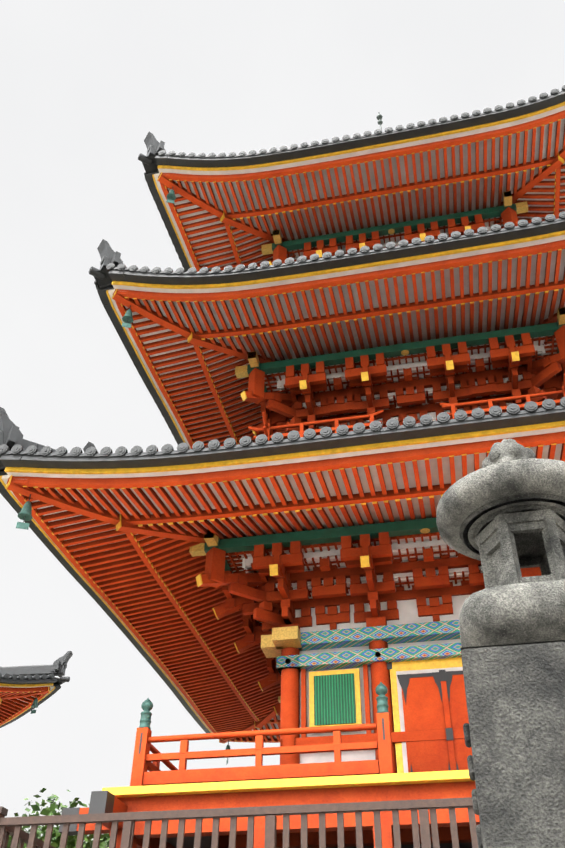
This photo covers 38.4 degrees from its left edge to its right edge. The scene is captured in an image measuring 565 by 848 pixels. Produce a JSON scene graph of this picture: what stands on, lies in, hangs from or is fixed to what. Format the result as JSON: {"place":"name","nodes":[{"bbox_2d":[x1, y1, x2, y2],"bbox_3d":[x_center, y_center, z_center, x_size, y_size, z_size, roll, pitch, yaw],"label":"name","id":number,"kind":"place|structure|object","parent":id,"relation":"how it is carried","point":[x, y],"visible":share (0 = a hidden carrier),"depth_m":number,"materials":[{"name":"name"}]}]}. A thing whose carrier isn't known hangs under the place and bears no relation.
{"place":"outdoors","nodes":[
{"label":"outdoors","id":0,"kind":"place"},
{"bbox_2d":[0,0,564,842],"label":"sky","id":1,"kind":"structure","parent":0,"point":[84,83],"materials":[{"name":"white"}]},
{"bbox_2d":[461,640,564,847],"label":"stone pillar","id":2,"kind":"structure","parent":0,"point":[514,732],"depth_m":3.15,"materials":[{"name":"stone"}]},
{"bbox_3d":[3.403,3.157,2.195,8.000,1.300,4.200,-7,-40,10],"label":"lantern plinth wall","id":3,"kind":"object","parent":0,"visible":0},
{"bbox_2d":[436,438,564,646],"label":"stone lantern","id":4,"kind":"object","parent":3,"relation":"on","point":[500,515],"visible":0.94,"depth_m":5.15,"materials":[{"name":"stone"}]},
{"label":"ground","id":5,"kind":"structure","parent":0,"visible":0},
{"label":"terrace","id":6,"kind":"structure","parent":5,"relation":"on","visible":0},
{"bbox_2d":[0,651,72,727],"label":"roof","id":7,"kind":"structure","parent":6,"relation":"on","point":[24,690],"depth_m":31.08,"materials":[{"name":"tile"}]},
{"bbox_2d":[7,798,108,847],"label":"tree","id":8,"kind":"object","parent":6,"relation":"on","point":[56,839],"visible":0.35,"depth_m":16.79,"materials":[{"name":"plant"}]},
{"bbox_2d":[9,788,109,847],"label":"tree","id":9,"kind":"object","parent":6,"relation":"on","point":[53,797],"visible":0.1,"depth_m":21.47,"materials":[{"name":"plant"}]},
{"bbox_2d":[82,803,109,847],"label":"tree","id":10,"kind":"object","parent":6,"relation":"on","point":[104,838],"visible":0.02,"depth_m":20.37,"materials":[{"name":"plant"}]},
{"bbox_2d":[0,797,477,847],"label":"fence","id":11,"kind":"object","parent":6,"relation":"on","point":[11,826],"visible":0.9,"depth_m":11.08,"materials":[{"name":"wood"}]},
{"bbox_2d":[0,85,564,847],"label":"pagoda","id":12,"kind":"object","parent":6,"relation":"on","point":[346,353],"visible":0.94,"depth_m":17.90,"materials":[{"name":"wood"}]}
]}

